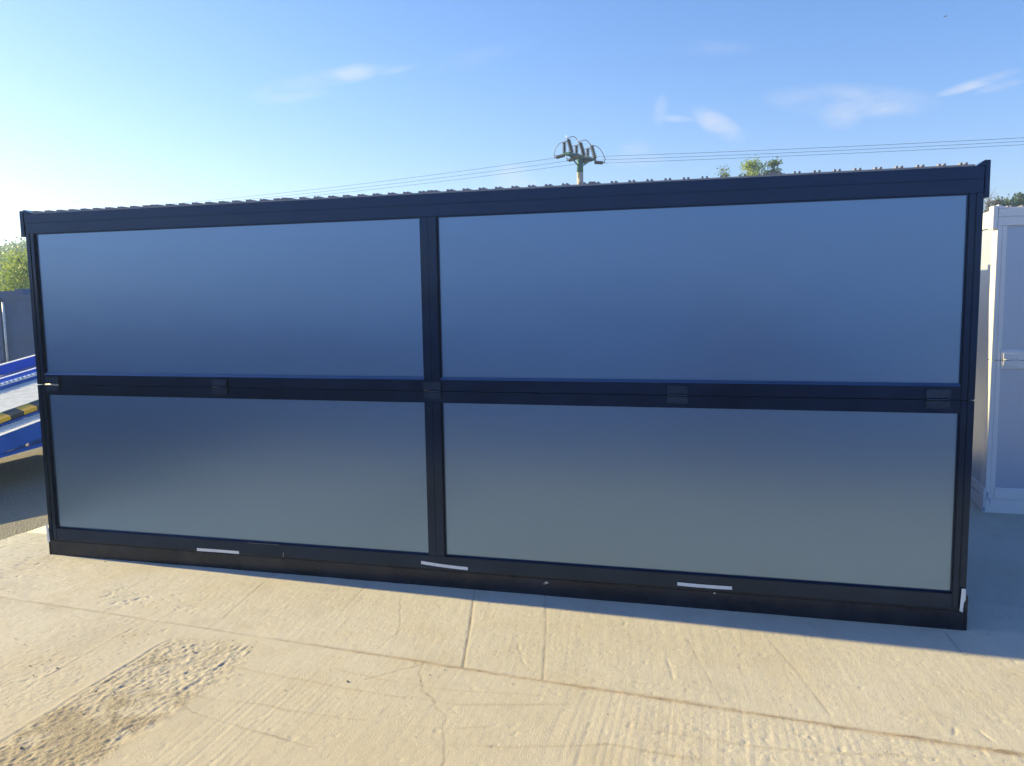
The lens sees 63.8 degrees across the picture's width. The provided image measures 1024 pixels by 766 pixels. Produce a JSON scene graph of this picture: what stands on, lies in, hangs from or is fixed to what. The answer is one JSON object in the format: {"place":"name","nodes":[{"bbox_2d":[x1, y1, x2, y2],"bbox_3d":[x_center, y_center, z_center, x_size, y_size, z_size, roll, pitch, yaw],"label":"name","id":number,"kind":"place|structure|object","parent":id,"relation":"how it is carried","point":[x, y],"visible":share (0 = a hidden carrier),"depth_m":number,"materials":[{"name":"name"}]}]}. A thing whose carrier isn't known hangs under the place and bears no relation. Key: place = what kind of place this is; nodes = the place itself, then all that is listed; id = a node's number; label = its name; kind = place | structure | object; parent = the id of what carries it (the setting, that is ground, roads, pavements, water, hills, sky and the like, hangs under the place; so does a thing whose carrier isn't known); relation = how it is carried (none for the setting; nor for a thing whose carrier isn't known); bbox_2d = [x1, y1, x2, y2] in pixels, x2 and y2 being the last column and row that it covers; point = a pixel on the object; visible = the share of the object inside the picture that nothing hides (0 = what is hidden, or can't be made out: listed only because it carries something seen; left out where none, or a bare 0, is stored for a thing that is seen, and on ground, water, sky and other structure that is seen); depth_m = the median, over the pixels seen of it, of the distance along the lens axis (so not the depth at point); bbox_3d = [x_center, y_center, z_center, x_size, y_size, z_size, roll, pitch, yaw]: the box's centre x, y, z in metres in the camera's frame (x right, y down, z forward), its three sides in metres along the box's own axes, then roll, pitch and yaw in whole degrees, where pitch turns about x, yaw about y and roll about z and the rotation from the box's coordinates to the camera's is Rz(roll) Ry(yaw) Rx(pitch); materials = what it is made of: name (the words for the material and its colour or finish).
{"place":"outdoors","nodes":[
{"label":"outdoors","id":0,"kind":"place"},
{"bbox_2d":[0,374,47,539],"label":"gravel ground","id":1,"kind":"structure","parent":0,"point":[23,504],"depth_m":8.13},
{"bbox_2d":[0,235,26,269],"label":"broadleaf tree","id":2,"kind":"object","parent":1,"relation":"on","point":[22,244],"visible":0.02,"depth_m":105.03,"materials":[{"name":"green plant"}]},
{"bbox_2d":[0,245,26,290],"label":"broadleaf tree","id":3,"kind":"object","parent":1,"relation":"on","point":[6,258],"visible":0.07,"depth_m":78.90,"materials":[{"name":"green plant"}]},
{"bbox_2d":[0,245,29,290],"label":"broadleaf tree","id":4,"kind":"object","parent":1,"relation":"on","point":[18,278],"visible":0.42,"depth_m":25.41,"materials":[{"name":"green plant"}]},
{"bbox_2d":[0,289,35,373],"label":"container","id":5,"kind":"object","parent":1,"relation":"on","point":[16,334],"visible":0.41,"depth_m":21.44,"materials":[{"name":"metal"}]},
{"bbox_2d":[0,355,41,457],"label":"loading ramp","id":6,"kind":"structure","parent":1,"relation":"on","point":[19,403],"depth_m":9.01,"materials":[{"name":"blue paint"}]},
{"bbox_2d":[554,136,605,183],"bbox_3d":[3.685,-7.996,44.239,1.755,10.014,2.900,3,7,34],"label":"power pole","id":7,"kind":"object","parent":1,"relation":"on","point":[581,158],"visible":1,"depth_m":43.67,"materials":[{"name":"metal"}]},
{"bbox_2d":[8,158,552,215],"bbox_3d":[-30.822,-12.202,55.930,70.736,1.243,0.016,1,7,21],"label":"power line","id":8,"kind":"object","parent":7,"relation":"attached to","point":[340,186],"visible":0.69,"depth_m":47.82,"materials":[{"name":"metal"}]},
{"bbox_2d":[0,161,564,217],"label":"power line","id":9,"kind":"object","parent":7,"relation":"attached to","point":[387,184],"visible":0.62,"depth_m":47.78,"materials":[{"name":"metal"}]},
{"bbox_2d":[2,164,573,218],"bbox_3d":[-29.985,-12.379,57.434,71.428,1.243,0.016,1,7,20],"label":"power line","id":10,"kind":"object","parent":7,"relation":"attached to","point":[407,185],"visible":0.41,"depth_m":48.37,"materials":[{"name":"metal"}]},
{"bbox_2d":[593,137,1023,156],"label":"power line","id":11,"kind":"object","parent":7,"relation":"attached to","point":[806,148],"visible":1,"depth_m":38.76,"materials":[{"name":"metal"}]},
{"bbox_2d":[607,141,1022,159],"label":"power line","id":12,"kind":"object","parent":7,"relation":"attached to","point":[818,151],"visible":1,"depth_m":39.62,"materials":[{"name":"metal"}]},
{"bbox_2d":[613,144,1023,162],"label":"power line","id":13,"kind":"object","parent":7,"relation":"attached to","point":[819,154],"visible":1,"depth_m":40.55,"materials":[{"name":"metal"}]},
{"bbox_2d":[716,165,730,176],"bbox_3d":[14.537,-9.894,57.587,2.313,10.579,2.201,1,6,15],"label":"young tree","id":14,"kind":"object","parent":1,"relation":"on","point":[725,173],"visible":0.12,"depth_m":56.88,"materials":[{"name":"green plant"}]},
{"bbox_2d":[738,155,770,175],"bbox_3d":[16.506,-10.108,56.914,3.008,11.076,2.965,1,6,15],"label":"young tree","id":15,"kind":"object","parent":1,"relation":"on","point":[749,168],"visible":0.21,"depth_m":56.20,"materials":[{"name":"green plant"}]},
{"bbox_2d":[762,157,784,174],"bbox_3d":[17.866,-9.952,56.474,1.869,10.829,2.037,-5,8,-35],"label":"young tree","id":16,"kind":"object","parent":1,"relation":"on","point":[774,163],"visible":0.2,"depth_m":55.86,"materials":[{"name":"green plant"}]},
{"bbox_2d":[983,188,1005,211],"bbox_3d":[36.778,-10.262,63.510,2.289,9.322,2.602,1,6,15],"label":"bare tree","id":17,"kind":"object","parent":1,"relation":"on","point":[987,203],"visible":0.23,"depth_m":62.83,"materials":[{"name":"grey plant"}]},
{"bbox_2d":[0,499,1023,765],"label":"concrete yard","id":18,"kind":"structure","parent":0,"point":[646,685],"depth_m":4.02,"materials":[{"name":"beige concrete"}]},
{"bbox_2d":[2,559,988,765],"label":"grit","id":19,"kind":"object","parent":18,"relation":"on","point":[239,674],"visible":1,"depth_m":4.08,"materials":[{"name":"gravel"}]},
{"bbox_2d":[19,160,990,630],"bbox_3d":[-0.146,-0.083,6.404,6.120,2.501,2.712,1,6,15],"label":"folding container","id":20,"kind":"object","parent":18,"relation":"on","point":[749,394],"visible":1,"depth_m":4.95,"materials":[{"name":"metal"}]},
{"bbox_2d":[970,205,1023,513],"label":"folding container","id":21,"kind":"object","parent":18,"relation":"on","point":[997,478],"visible":0.48,"depth_m":6.69,"materials":[{"name":"white metal"}]},
{"bbox_2d":[0,0,1023,251],"label":"sky","id":22,"kind":"structure","parent":0,"point":[104,103],"materials":[{"name":"blue"}]},
{"bbox_2d":[984,194,1018,211],"bbox_3d":[37.785,-10.137,64.181,3.220,8.894,2.911,1,6,15],"label":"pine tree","id":23,"kind":"object","parent":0,"point":[1011,201],"visible":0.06,"depth_m":63.24,"materials":[{"name":"green plant"}]},
{"bbox_2d":[1007,192,1023,205],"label":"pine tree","id":24,"kind":"object","parent":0,"point":[1019,195],"visible":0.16,"depth_m":63.49,"materials":[{"name":"green plant"}]}
]}

